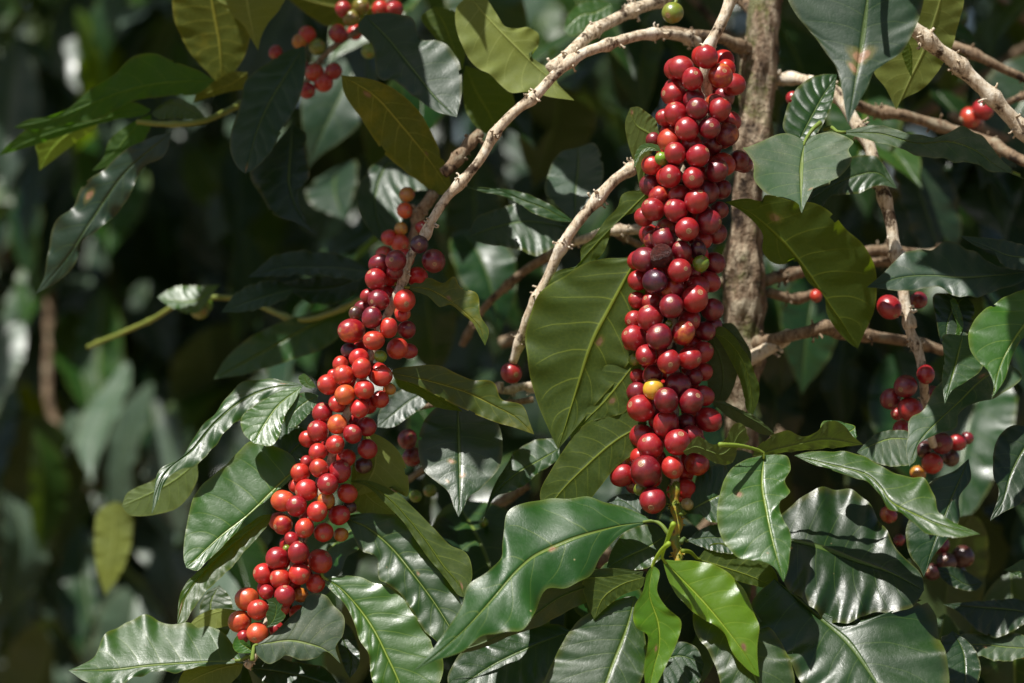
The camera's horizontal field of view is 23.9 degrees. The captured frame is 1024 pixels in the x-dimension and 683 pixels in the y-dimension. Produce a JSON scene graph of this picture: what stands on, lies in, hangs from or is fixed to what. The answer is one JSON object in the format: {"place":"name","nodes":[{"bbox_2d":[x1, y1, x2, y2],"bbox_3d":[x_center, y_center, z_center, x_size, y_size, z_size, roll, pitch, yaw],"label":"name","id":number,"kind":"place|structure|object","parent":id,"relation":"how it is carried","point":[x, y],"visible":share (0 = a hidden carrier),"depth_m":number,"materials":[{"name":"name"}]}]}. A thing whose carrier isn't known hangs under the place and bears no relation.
{"place":"outdoors","nodes":[
{"label":"outdoors","id":0,"kind":"place"},
{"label":"ground","id":1,"kind":"structure","parent":0,"visible":0},
{"bbox_2d":[0,0,292,622],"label":"coffee bush","id":2,"kind":"object","parent":1,"relation":"on","point":[145,247],"visible":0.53,"depth_m":2.62,"materials":[{"name":"green plant"}]},
{"bbox_2d":[0,309,350,682],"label":"coffee bush","id":3,"kind":"object","parent":1,"relation":"on","point":[50,470],"visible":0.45,"depth_m":2.48,"materials":[{"name":"green plant"}]},
{"bbox_2d":[43,285,145,595],"bbox_3d":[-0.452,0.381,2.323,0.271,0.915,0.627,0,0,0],"label":"leaf","id":4,"kind":"object","parent":3,"relation":"attached to","point":[113,529],"visible":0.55,"depth_m":2.02,"materials":[{"name":"green plant"}]},
{"bbox_2d":[206,0,686,682],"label":"coffee bush","id":5,"kind":"object","parent":1,"relation":"on","point":[282,26],"visible":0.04,"depth_m":2.58,"materials":[{"name":"green plant"}]},
{"bbox_2d":[22,0,1012,503],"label":"distant foliage","id":6,"kind":"object","parent":1,"relation":"on","point":[742,14],"depth_m":4.36,"materials":[{"name":"green plant"}]},
{"bbox_2d":[148,0,1023,682],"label":"coffee bush","id":7,"kind":"object","parent":1,"relation":"on","point":[810,364],"visible":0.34,"depth_m":1.93,"materials":[{"name":"green plant"}]},
{"bbox_2d":[0,46,316,293],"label":"leafy branch","id":8,"kind":"object","parent":7,"relation":"attached to","point":[265,107],"visible":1,"depth_m":1.69,"materials":[{"name":"green plant"}]},
{"bbox_2d":[86,250,368,378],"bbox_3d":[-0.233,-0.019,1.749,0.290,0.092,0.116,0,0,31],"label":"leafy branch","id":9,"kind":"object","parent":7,"relation":"attached to","point":[289,337],"visible":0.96,"depth_m":1.73,"materials":[{"name":"green plant"}]},
{"bbox_2d":[172,0,284,80],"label":"leafy shoot","id":10,"kind":"object","parent":7,"relation":"attached to","point":[216,35],"visible":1,"depth_m":1.71,"materials":[{"name":"green plant"}]},
{"bbox_2d":[269,0,403,98],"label":"fruiting branch","id":11,"kind":"object","parent":7,"relation":"attached to","point":[338,16],"visible":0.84,"depth_m":1.72,"materials":[{"name":"brown plant"}]},
{"bbox_2d":[69,22,701,682],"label":"fruiting branch","id":12,"kind":"object","parent":7,"relation":"attached to","point":[425,570],"visible":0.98,"depth_m":1.57,"materials":[{"name":"green plant"}]},
{"bbox_2d":[545,0,671,75],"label":"bare branch","id":13,"kind":"object","parent":12,"relation":"attached to","point":[592,31],"visible":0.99,"depth_m":1.61,"materials":[{"name":"brown plant"}]},
{"bbox_2d":[341,0,611,194],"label":"leafy branch","id":14,"kind":"object","parent":7,"relation":"attached to","point":[479,34],"visible":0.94,"depth_m":1.64,"materials":[{"name":"green plant"}]},
{"bbox_2d":[356,156,438,320],"bbox_3d":[-0.072,-0.075,1.670,0.050,0.122,0.130,0,0,-18],"label":"fruiting twig","id":15,"kind":"object","parent":14,"relation":"attached to","point":[387,188],"visible":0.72,"depth_m":1.70,"materials":[{"name":"green plant"}]},
{"bbox_2d":[439,129,483,177],"bbox_3d":[-0.033,-0.127,1.625,0.035,0.034,0.015,0,0,-26],"label":"broken twig","id":16,"kind":"object","parent":15,"relation":"attached to","point":[458,156],"visible":0.98,"depth_m":1.62,"materials":[{"name":"brown wood"}]},
{"bbox_2d":[377,143,603,527],"bbox_3d":[-0.008,-0.005,1.642,0.166,0.267,0.103,0,0,-33],"label":"leafy branch","id":17,"kind":"object","parent":7,"relation":"attached to","point":[457,455],"visible":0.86,"depth_m":1.62,"materials":[{"name":"green plant"}]},
{"bbox_2d":[414,0,980,682],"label":"fruiting branch","id":18,"kind":"object","parent":7,"relation":"attached to","point":[600,334],"visible":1,"depth_m":1.55,"materials":[{"name":"green plant"}]},
{"bbox_2d":[467,157,636,363],"bbox_3d":[0.028,-0.056,1.606,0.128,0.143,0.038,0,0,8],"label":"bare branch","id":19,"kind":"object","parent":18,"relation":"attached to","point":[539,207],"visible":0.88,"depth_m":1.60,"materials":[{"name":"brown plant"}]},
{"bbox_2d":[662,0,683,23],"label":"berry","id":20,"kind":"object","parent":18,"relation":"attached to","point":[672,12],"visible":1,"depth_m":1.59,"materials":[{"name":"green plant"}]},
{"bbox_2d":[726,74,1023,579],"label":"fruiting branch","id":21,"kind":"object","parent":7,"relation":"attached to","point":[798,161],"visible":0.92,"depth_m":1.60,"materials":[{"name":"green plant"}]},
{"bbox_2d":[788,0,963,123],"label":"leafy shoot","id":22,"kind":"object","parent":7,"relation":"hanging from","point":[861,42],"visible":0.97,"depth_m":1.50,"materials":[{"name":"green plant"}]},
{"bbox_2d":[857,236,1023,577],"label":"leafy branch","id":23,"kind":"object","parent":7,"relation":"attached to","point":[977,367],"visible":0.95,"depth_m":1.57,"materials":[{"name":"green plant"}]},
{"bbox_2d":[912,23,1023,142],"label":"bare branch","id":24,"kind":"object","parent":7,"relation":"attached to","point":[959,66],"visible":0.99,"depth_m":1.59,"materials":[{"name":"brown plant"}]},
{"bbox_2d":[937,566,1023,660],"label":"leafy branch","id":25,"kind":"object","parent":7,"relation":"attached to","point":[995,622],"visible":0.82,"depth_m":1.60,"materials":[{"name":"green plant"}]},
{"bbox_2d":[959,91,1023,131],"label":"fruiting twig","id":26,"kind":"object","parent":7,"relation":"attached to","point":[975,116],"visible":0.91,"depth_m":1.72,"materials":[{"name":"red plant"}]},
{"bbox_2d":[500,0,1023,586],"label":"coffee bush","id":27,"kind":"object","parent":1,"relation":"on","point":[516,172],"visible":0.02,"depth_m":2.69,"materials":[{"name":"green plant"}]}
]}

